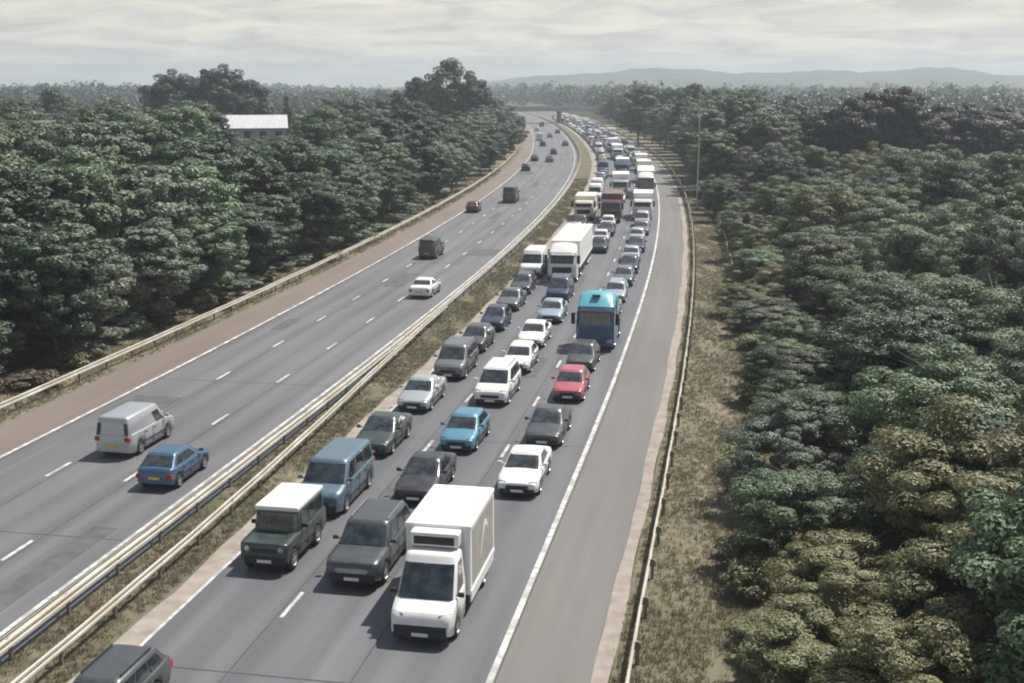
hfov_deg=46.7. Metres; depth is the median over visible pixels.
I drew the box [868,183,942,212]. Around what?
bushy tree
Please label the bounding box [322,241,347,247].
shrub
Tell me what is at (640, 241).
saloon car
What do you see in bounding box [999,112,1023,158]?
broadleaf tree
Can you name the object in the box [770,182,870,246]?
bushy tree
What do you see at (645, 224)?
estate car
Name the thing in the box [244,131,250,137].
window
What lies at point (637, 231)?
hatchback car
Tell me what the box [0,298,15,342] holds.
broadleaf tree
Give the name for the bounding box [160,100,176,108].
broadleaf tree
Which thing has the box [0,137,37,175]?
broadleaf tree
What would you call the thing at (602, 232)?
saloon car
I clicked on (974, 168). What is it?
bushy tree
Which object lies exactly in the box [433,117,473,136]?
broadleaf tree
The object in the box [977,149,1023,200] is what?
bushy tree
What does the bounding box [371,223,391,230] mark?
shrub
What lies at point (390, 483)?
road joints
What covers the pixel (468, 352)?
side window
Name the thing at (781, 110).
broadleaf tree
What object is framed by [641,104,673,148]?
broadleaf tree
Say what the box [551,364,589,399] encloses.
hatchback car
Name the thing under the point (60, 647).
guardrail
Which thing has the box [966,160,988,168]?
bushy tree
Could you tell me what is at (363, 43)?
sky
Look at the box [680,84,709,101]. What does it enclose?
broadleaf tree
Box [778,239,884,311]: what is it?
bushy tree
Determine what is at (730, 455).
shrub
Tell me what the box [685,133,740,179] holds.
broadleaf tree
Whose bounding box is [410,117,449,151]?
broadleaf tree
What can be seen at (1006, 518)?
bushy tree
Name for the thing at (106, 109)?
broadleaf tree
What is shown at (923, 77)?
hills
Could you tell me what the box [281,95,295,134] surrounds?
conifer tree
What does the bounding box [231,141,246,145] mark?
broadleaf tree
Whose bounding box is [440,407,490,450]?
hatchback car
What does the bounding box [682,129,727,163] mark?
broadleaf tree
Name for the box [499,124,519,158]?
broadleaf tree
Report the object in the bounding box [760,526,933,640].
bushy tree
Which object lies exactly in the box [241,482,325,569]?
boxy off roader
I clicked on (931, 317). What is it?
bushy tree
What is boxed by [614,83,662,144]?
broadleaf tree
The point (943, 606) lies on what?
bushy tree
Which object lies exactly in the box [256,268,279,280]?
shrub
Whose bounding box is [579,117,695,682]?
guardrail
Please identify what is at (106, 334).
shrub
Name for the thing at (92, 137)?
broadleaf tree
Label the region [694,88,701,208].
steel mast
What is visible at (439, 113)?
broadleaf tree
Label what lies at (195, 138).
broadleaf tree
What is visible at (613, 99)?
broadleaf tree
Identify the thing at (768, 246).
bushy tree
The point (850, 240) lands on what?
bushy tree
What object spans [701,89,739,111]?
broadleaf tree
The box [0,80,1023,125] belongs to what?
wood
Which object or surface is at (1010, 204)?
bushy tree
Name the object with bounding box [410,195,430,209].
shrub
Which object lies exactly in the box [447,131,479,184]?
broadleaf tree
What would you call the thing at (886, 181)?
bushy tree
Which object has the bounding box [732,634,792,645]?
shrub
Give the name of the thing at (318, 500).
side window
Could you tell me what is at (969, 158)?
bushy tree
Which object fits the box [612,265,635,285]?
hatchback car
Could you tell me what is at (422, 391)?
saloon car
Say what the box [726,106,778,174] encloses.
broadleaf tree
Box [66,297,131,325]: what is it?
bush
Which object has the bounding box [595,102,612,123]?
broadleaf tree
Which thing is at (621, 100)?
broadleaf tree
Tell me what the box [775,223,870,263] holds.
bushy tree
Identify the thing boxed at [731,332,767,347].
shrub
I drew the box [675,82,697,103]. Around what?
broadleaf tree
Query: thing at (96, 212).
broadleaf tree
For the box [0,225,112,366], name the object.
broadleaf tree
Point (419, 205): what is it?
shrub
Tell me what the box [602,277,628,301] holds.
estate car
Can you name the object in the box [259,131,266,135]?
window
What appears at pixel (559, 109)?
road bridge
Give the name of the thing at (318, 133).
broadleaf tree
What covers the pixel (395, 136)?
broadleaf tree
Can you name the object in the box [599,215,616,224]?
hatchback car
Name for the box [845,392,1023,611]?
bushy tree
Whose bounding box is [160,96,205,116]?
broadleaf tree
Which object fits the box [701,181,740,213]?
bushy tree
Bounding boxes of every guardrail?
[0,111,579,660]
[0,144,519,409]
[11,303,447,682]
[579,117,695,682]
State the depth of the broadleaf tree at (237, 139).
217.39 m
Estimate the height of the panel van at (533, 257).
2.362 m
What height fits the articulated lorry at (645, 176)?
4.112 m
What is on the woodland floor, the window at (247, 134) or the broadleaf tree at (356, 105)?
the broadleaf tree at (356, 105)
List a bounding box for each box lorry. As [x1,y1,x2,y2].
[563,113,569,118]
[571,192,596,219]
[572,116,578,124]
[575,118,582,125]
[582,117,588,124]
[598,189,623,221]
[607,128,616,137]
[607,137,617,151]
[610,171,629,197]
[611,143,624,159]
[614,157,630,170]
[630,189,654,219]
[634,153,647,166]
[635,159,650,178]
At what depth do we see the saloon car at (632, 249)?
116.03 m
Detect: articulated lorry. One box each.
[544,223,592,281]
[635,165,655,196]
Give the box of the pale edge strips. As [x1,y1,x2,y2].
[67,113,687,682]
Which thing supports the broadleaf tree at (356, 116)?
on the woodland floor
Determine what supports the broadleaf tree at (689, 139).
on the grass verge
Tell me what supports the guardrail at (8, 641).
on the central reservation
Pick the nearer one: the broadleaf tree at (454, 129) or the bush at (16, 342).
the bush at (16, 342)
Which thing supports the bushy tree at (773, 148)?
on the woodland floor
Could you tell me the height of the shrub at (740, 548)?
1.172 m
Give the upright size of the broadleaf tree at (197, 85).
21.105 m
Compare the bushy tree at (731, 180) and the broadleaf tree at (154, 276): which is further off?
the bushy tree at (731, 180)
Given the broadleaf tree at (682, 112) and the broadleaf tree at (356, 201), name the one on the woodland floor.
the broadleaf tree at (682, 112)
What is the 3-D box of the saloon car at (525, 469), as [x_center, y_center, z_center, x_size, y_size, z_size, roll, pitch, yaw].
[0.589,5.389,51.615,2.160,1.442,4.665,2,12,10]
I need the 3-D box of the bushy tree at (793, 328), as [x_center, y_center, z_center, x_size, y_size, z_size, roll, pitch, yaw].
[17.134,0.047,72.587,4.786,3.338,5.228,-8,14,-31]
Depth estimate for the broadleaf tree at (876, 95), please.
184.94 m
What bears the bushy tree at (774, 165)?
on the woodland floor
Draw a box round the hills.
[0,67,1023,91]
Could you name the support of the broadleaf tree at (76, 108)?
on the woodland floor
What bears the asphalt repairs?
on the moving carriageway at (40, 509)
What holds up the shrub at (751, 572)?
on the grass verge
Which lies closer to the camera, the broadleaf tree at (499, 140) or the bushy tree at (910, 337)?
the bushy tree at (910, 337)
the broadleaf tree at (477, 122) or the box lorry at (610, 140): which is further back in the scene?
the box lorry at (610, 140)
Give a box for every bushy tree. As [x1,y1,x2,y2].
[683,180,704,200]
[698,180,741,203]
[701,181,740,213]
[702,174,743,190]
[708,210,776,248]
[710,279,800,310]
[714,389,879,491]
[715,199,769,220]
[718,246,785,284]
[718,593,898,682]
[721,458,887,560]
[722,295,808,337]
[727,142,793,199]
[727,209,776,238]
[731,223,792,250]
[732,198,776,223]
[734,244,792,265]
[735,335,836,377]
[737,344,848,389]
[743,181,793,210]
[743,261,825,300]
[745,387,856,468]
[748,174,777,189]
[749,152,806,182]
[749,175,837,217]
[750,365,854,421]
[759,315,834,347]
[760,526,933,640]
[770,164,840,206]
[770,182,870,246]
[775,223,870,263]
[776,185,840,232]
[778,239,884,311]
[780,232,871,318]
[787,187,860,233]
[788,145,843,172]
[789,263,921,324]
[804,601,999,682]
[809,267,935,333]
[813,312,1010,407]
[819,169,867,188]
[821,234,875,250]
[823,282,990,376]
[827,149,882,176]
[828,294,975,331]
[837,342,1023,481]
[840,202,928,235]
[842,170,899,201]
[842,406,1023,570]
[845,196,923,233]
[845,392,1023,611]
[850,141,895,173]
[850,165,892,182]
[852,183,905,220]
[855,204,982,277]
[856,484,1023,682]
[857,349,1017,430]
[858,224,963,285]
[860,146,937,173]
[863,209,986,269]
[864,149,924,174]
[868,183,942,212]
[870,155,924,184]
[892,273,1023,358]
[899,148,971,201]
[907,143,964,159]
[907,150,971,181]
[907,159,1002,209]
[911,272,1017,309]
[920,199,976,274]
[940,227,1018,283]
[945,459,1023,682]
[947,198,989,274]
[947,209,1023,288]
[947,325,1023,376]
[951,182,1023,273]
[956,287,1023,328]
[962,151,1016,174]
[964,152,988,166]
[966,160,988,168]
[972,215,1023,294]
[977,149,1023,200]
[981,172,1017,187]
[990,338,1023,381]
[995,164,1023,199]
[996,384,1023,435]
[997,359,1023,395]
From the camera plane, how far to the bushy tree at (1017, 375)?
50.98 m
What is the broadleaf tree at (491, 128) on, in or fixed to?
on the grass verge
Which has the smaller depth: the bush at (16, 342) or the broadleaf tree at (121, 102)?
the bush at (16, 342)
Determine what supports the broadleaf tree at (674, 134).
on the grass verge
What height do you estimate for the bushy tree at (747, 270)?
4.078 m
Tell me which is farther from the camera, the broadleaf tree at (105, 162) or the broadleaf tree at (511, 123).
the broadleaf tree at (511, 123)
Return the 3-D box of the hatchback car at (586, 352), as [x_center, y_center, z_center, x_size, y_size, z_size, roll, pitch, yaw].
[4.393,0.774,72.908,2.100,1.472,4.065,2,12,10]
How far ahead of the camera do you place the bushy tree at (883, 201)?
106.04 m
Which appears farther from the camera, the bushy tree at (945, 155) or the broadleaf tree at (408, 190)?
the broadleaf tree at (408, 190)
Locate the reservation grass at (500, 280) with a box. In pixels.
[0,178,588,682]
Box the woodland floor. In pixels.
[0,111,1005,681]
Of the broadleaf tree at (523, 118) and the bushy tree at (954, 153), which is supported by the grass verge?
the broadleaf tree at (523, 118)
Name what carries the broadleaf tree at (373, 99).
on the woodland floor
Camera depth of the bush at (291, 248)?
118.39 m
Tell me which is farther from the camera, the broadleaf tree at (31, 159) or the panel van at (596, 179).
the panel van at (596, 179)
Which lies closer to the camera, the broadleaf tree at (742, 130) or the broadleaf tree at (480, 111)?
the broadleaf tree at (742, 130)
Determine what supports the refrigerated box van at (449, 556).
on the queue carriageway at (323, 629)
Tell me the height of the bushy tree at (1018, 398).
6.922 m
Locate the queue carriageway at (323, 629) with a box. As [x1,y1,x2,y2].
[143,111,683,682]
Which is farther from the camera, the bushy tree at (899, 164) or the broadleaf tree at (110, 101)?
the broadleaf tree at (110, 101)
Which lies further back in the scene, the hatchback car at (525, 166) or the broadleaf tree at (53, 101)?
the broadleaf tree at (53, 101)
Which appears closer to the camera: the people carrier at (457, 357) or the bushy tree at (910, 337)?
the bushy tree at (910, 337)
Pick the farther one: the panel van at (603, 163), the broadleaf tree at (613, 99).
the broadleaf tree at (613, 99)
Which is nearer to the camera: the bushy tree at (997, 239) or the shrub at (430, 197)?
the bushy tree at (997, 239)
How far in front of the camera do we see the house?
180.83 m
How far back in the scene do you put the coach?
76.72 m
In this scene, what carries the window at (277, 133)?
in the barn
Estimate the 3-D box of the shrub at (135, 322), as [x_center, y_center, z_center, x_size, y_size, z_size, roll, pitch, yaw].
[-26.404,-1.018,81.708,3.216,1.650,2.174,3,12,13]
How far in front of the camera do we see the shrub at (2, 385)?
65.29 m
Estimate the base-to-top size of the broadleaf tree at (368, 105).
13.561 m
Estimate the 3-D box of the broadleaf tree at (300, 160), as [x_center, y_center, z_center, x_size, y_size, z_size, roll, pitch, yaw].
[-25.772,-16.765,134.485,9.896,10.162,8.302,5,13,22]
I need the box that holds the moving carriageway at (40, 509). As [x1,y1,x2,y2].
[0,111,579,664]
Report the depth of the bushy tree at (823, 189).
119.02 m
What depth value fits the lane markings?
54.34 m
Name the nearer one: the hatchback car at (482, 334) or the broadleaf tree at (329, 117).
the hatchback car at (482, 334)
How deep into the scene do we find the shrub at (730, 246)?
122.64 m
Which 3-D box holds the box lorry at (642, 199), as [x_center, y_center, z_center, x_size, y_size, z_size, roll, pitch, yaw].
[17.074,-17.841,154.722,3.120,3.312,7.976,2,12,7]
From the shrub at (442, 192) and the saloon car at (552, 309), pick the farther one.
the shrub at (442, 192)
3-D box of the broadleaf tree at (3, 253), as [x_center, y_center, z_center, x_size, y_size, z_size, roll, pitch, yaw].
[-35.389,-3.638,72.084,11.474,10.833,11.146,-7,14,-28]
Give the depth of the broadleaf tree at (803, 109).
198.93 m
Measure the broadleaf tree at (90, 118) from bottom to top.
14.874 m
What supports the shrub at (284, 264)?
on the grass verge
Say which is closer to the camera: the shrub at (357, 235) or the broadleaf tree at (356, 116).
the shrub at (357, 235)
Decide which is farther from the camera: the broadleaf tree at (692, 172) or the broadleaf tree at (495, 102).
the broadleaf tree at (495, 102)
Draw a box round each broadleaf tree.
[0,98,45,112]
[0,104,59,137]
[0,105,38,121]
[0,120,59,170]
[0,134,37,175]
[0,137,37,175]
[0,150,75,245]
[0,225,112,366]
[0,234,14,285]
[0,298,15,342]
[1,157,28,183]
[2,219,136,346]
[9,105,45,119]
[13,164,134,272]
[26,141,139,236]
[36,87,77,113]
[37,119,156,195]
[41,112,60,119]
[49,111,84,130]
[57,106,73,113]
[69,106,94,114]
[77,107,142,138]
[79,164,204,264]
[90,100,131,112]
[93,98,119,111]
[93,103,121,121]
[103,217,208,326]
[104,105,158,126]
[116,152,243,237]
[126,120,184,163]
[128,113,157,126]
[136,68,197,113]
[139,107,150,115]
[142,108,161,120]
[144,136,267,203]
[149,104,220,144]
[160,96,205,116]
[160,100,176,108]
[168,210,250,298]
[175,69,221,112]
[176,137,201,144]
[188,142,239,176]
[190,111,240,146]
[192,99,221,120]
[200,63,257,114]
[201,204,290,272]
[225,161,303,233]
[229,75,273,114]
[231,136,249,141]
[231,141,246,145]
[234,143,276,155]
[234,145,248,157]
[244,138,261,143]
[244,140,294,148]
[244,192,304,269]
[250,151,313,189]
[252,139,332,246]
[254,135,295,147]
[257,136,269,140]
[287,178,357,258]
[288,105,344,131]
[291,136,316,149]
[295,122,342,146]
[300,108,362,137]
[303,139,378,177]
[305,147,372,181]
[318,99,348,109]
[328,182,372,245]
[329,99,365,117]
[330,164,383,233]
[331,127,403,167]
[333,117,421,158]
[343,108,383,134]
[359,164,406,223]
[360,97,386,108]
[361,107,389,115]
[366,98,377,103]
[366,103,394,113]
[376,147,419,210]
[376,164,424,212]
[384,90,422,118]
[384,109,449,171]
[396,73,440,117]
[408,144,453,201]
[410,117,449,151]
[411,101,437,118]
[417,56,476,116]
[418,95,447,117]
[425,141,463,190]
[426,116,463,135]
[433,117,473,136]
[437,121,458,147]
[440,111,487,137]
[443,75,494,116]
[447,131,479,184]
[449,147,475,189]
[452,129,482,178]
[461,112,495,124]
[463,119,484,128]
[466,108,496,117]
[471,135,500,174]
[479,115,500,126]
[479,133,509,169]
[482,121,506,166]
[487,122,509,147]
[488,105,506,121]
[491,97,504,115]
[495,97,516,116]
[499,117,526,151]
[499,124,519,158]
[507,116,525,129]
[508,117,529,137]
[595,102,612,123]
[604,95,621,126]
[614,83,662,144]
[615,95,629,128]
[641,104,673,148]
[646,106,661,145]
[654,105,675,152]
[658,87,682,104]
[659,96,698,143]
[665,93,682,104]
[666,99,694,158]
[668,108,728,157]
[672,131,725,165]
[673,104,725,151]
[673,106,701,125]
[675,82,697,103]
[675,107,695,130]
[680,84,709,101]
[680,108,729,138]
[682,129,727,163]
[683,141,741,179]
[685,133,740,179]
[693,95,707,107]
[698,88,731,107]
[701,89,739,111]
[717,89,744,113]
[718,92,769,176]
[722,86,768,168]
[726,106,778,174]
[726,109,759,129]
[727,110,803,172]
[742,114,802,172]
[769,106,800,117]
[785,104,819,130]
[796,109,844,168]
[816,92,901,165]
[839,81,926,149]
[867,86,942,157]
[918,109,961,151]
[930,104,980,138]
[942,102,1014,159]
[981,106,1023,154]
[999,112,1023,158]
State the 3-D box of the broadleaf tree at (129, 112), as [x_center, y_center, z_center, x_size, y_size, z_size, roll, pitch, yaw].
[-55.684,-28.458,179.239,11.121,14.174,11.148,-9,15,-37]
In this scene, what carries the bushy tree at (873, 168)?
on the woodland floor
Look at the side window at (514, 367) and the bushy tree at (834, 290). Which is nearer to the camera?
the side window at (514, 367)
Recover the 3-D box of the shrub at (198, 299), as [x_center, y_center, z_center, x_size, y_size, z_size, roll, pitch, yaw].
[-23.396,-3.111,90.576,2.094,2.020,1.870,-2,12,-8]
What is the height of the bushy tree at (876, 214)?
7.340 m
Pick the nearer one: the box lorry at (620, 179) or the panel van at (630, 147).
the box lorry at (620, 179)
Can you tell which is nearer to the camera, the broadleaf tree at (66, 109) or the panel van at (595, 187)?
the panel van at (595, 187)
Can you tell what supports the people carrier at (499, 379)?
on the queue carriageway at (323, 629)
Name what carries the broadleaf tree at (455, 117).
on the woodland floor
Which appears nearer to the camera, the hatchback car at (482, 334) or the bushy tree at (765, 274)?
the hatchback car at (482, 334)
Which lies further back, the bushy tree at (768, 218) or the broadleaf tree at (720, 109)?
the broadleaf tree at (720, 109)
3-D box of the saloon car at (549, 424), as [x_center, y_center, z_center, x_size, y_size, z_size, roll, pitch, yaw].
[1.822,3.930,58.373,2.160,1.442,4.665,2,12,10]
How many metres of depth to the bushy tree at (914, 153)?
159.70 m
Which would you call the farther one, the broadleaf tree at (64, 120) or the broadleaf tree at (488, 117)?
the broadleaf tree at (488, 117)
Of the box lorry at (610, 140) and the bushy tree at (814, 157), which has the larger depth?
the box lorry at (610, 140)
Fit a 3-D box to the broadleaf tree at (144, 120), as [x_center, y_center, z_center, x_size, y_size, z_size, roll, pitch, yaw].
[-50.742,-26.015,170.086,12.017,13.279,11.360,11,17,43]
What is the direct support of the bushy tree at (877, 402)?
on the woodland floor
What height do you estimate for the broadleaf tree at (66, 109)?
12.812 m
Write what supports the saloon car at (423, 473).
on the asphalt repairs
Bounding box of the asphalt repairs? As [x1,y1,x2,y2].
[0,171,598,611]
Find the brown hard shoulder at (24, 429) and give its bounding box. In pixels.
[0,124,533,455]
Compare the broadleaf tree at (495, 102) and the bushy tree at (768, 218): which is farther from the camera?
the broadleaf tree at (495, 102)
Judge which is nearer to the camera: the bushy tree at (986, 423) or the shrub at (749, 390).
the bushy tree at (986, 423)
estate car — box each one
[72,643,172,682]
[509,270,536,293]
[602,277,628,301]
[632,219,650,234]
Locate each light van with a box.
[94,402,173,453]
[418,236,444,257]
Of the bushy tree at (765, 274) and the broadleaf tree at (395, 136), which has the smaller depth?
the bushy tree at (765, 274)
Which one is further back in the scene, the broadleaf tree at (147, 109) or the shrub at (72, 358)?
the broadleaf tree at (147, 109)
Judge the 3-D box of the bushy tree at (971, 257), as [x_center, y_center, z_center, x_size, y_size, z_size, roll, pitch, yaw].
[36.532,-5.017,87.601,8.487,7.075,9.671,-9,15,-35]
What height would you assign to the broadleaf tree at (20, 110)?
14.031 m
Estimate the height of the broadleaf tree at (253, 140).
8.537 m
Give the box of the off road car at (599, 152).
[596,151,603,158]
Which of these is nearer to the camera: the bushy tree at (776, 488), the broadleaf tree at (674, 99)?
the bushy tree at (776, 488)
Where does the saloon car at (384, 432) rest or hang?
on the queue carriageway at (323, 629)
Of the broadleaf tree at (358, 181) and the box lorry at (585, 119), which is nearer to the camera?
the broadleaf tree at (358, 181)
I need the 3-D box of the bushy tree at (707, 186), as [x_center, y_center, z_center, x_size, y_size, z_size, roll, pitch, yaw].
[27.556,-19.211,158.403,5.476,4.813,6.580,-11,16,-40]
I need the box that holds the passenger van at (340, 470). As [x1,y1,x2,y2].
[298,437,374,513]
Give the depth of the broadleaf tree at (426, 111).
273.45 m
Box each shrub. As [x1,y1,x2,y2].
[0,366,10,392]
[2,368,63,388]
[46,347,93,366]
[62,339,112,356]
[88,326,131,343]
[108,316,153,335]
[141,308,192,324]
[190,287,218,311]
[204,289,236,302]
[212,278,255,295]
[240,272,263,285]
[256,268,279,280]
[270,260,296,270]
[286,254,312,265]
[305,246,330,256]
[322,236,344,250]
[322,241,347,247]
[346,225,378,240]
[371,213,398,223]
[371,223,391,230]
[385,212,407,220]
[391,204,416,215]
[399,202,424,211]
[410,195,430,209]
[412,193,433,199]
[439,190,453,195]
[704,214,720,219]
[713,530,774,559]
[715,442,765,471]
[718,552,786,599]
[721,272,739,282]
[723,307,763,327]
[724,255,739,263]
[727,240,738,250]
[729,480,776,520]
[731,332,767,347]
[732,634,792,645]
[734,358,758,368]
[735,377,777,403]
[739,191,747,201]
[740,412,751,423]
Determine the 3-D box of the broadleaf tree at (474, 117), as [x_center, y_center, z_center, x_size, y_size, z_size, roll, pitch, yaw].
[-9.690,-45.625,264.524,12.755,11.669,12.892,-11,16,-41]
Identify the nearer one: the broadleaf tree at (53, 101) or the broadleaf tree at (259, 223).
the broadleaf tree at (259, 223)
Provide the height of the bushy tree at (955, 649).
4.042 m
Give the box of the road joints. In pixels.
[0,139,660,682]
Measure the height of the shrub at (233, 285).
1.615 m
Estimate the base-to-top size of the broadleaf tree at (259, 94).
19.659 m
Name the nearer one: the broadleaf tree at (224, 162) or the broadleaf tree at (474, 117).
the broadleaf tree at (224, 162)
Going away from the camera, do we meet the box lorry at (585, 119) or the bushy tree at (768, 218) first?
the bushy tree at (768, 218)
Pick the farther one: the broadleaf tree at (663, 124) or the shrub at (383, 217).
the broadleaf tree at (663, 124)
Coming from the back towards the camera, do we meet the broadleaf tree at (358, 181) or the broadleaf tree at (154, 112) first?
the broadleaf tree at (154, 112)
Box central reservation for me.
[0,111,591,682]
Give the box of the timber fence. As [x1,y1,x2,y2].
[717,215,739,299]
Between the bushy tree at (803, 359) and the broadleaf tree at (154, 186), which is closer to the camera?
the bushy tree at (803, 359)
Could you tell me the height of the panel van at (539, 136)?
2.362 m
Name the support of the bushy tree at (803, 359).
on the woodland floor
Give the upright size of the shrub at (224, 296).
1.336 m
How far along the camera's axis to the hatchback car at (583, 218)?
143.48 m
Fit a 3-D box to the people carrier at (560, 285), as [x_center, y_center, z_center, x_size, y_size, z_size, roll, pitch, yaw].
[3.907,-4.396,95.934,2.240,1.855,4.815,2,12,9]
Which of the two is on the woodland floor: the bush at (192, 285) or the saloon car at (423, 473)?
the bush at (192, 285)
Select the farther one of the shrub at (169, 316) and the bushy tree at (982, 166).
the bushy tree at (982, 166)
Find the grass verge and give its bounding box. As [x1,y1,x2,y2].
[0,111,828,682]
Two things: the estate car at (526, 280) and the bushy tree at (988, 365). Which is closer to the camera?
the bushy tree at (988, 365)
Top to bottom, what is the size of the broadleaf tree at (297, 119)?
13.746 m
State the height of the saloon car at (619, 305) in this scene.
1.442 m
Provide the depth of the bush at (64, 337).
78.21 m
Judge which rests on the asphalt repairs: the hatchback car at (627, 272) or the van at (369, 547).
the van at (369, 547)
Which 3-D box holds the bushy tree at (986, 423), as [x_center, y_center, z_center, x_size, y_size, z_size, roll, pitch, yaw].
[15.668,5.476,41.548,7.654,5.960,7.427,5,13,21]
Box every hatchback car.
[136,444,209,487]
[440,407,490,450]
[459,322,494,351]
[466,201,481,212]
[480,304,511,329]
[502,340,538,371]
[521,163,530,170]
[550,148,556,153]
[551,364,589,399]
[565,339,599,370]
[571,214,588,223]
[591,236,609,252]
[599,170,607,177]
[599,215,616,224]
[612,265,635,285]
[618,254,640,272]
[627,227,646,238]
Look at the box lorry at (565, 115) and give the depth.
567.19 m
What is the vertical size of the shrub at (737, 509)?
1.723 m
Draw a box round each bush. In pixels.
[0,317,30,365]
[48,315,103,346]
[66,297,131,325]
[120,281,178,316]
[169,269,197,300]
[185,253,208,293]
[246,246,271,272]
[275,231,309,258]
[360,208,388,219]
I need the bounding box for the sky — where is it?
[0,0,1023,89]
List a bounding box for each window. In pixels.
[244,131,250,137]
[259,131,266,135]
[275,131,281,136]
[300,507,307,526]
[308,500,314,518]
[315,493,322,511]
[467,345,470,355]
[513,364,516,376]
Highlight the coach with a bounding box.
[571,290,620,347]
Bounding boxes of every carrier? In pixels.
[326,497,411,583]
[433,335,478,377]
[474,357,520,403]
[545,273,573,301]
[633,210,650,224]
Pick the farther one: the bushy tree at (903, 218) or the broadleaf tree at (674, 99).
the broadleaf tree at (674, 99)
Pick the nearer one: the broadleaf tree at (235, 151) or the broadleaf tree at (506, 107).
the broadleaf tree at (235, 151)
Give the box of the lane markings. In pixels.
[0,113,659,682]
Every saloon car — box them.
[356,411,412,453]
[394,451,456,501]
[397,374,446,409]
[409,277,440,296]
[496,287,526,309]
[498,445,551,494]
[517,319,551,346]
[525,403,571,444]
[531,154,538,160]
[537,298,567,321]
[546,155,553,161]
[562,140,568,145]
[593,229,609,240]
[597,221,615,235]
[618,299,621,313]
[620,245,641,258]
[626,236,646,251]
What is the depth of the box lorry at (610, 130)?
371.19 m
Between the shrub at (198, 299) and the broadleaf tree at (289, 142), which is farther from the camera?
the broadleaf tree at (289, 142)
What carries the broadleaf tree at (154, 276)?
on the grass verge
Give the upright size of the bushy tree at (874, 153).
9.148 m
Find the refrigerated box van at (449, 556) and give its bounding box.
[390,484,494,640]
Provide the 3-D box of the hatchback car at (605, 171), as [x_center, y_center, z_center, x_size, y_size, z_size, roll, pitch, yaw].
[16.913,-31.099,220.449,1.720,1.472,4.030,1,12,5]
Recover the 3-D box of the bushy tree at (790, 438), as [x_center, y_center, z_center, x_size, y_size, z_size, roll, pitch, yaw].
[11.289,4.590,48.819,6.754,4.558,6.409,-3,13,-15]
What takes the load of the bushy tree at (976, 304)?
on the woodland floor
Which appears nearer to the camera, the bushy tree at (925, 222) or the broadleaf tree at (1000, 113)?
the bushy tree at (925, 222)
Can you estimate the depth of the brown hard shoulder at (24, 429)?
80.64 m
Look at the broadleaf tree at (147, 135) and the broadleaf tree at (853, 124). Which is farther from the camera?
the broadleaf tree at (853, 124)
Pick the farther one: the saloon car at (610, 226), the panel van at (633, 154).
the panel van at (633, 154)
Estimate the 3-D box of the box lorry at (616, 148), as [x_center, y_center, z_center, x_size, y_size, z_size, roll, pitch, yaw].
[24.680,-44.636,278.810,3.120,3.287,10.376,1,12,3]
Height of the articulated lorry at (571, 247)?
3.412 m
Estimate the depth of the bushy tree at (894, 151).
144.02 m
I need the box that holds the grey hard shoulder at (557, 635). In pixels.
[492,111,682,682]
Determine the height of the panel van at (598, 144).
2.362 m
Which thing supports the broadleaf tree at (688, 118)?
on the woodland floor
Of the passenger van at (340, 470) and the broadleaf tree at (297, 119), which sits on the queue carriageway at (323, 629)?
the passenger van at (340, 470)
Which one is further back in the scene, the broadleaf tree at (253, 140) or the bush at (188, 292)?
the broadleaf tree at (253, 140)
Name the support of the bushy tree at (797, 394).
on the grass verge
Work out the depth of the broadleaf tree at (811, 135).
189.95 m
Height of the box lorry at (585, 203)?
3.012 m
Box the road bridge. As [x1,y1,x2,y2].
[446,106,617,122]
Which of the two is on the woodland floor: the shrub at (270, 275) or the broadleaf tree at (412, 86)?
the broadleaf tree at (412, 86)
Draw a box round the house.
[37,120,55,122]
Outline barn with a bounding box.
[221,115,287,140]
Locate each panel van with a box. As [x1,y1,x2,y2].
[503,185,519,202]
[519,245,547,276]
[536,133,542,140]
[587,183,602,200]
[591,177,603,190]
[594,142,602,151]
[598,160,608,172]
[626,145,634,154]
[631,151,639,160]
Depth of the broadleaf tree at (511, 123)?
303.56 m
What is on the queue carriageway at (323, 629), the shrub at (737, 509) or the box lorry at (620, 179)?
the box lorry at (620, 179)
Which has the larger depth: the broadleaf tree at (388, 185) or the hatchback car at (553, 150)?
the hatchback car at (553, 150)
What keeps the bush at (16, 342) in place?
on the woodland floor
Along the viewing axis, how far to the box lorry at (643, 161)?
210.53 m
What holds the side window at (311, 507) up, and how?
in the boxy off roader
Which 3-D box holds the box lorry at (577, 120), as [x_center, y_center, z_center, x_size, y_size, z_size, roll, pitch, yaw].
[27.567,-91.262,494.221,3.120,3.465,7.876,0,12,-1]

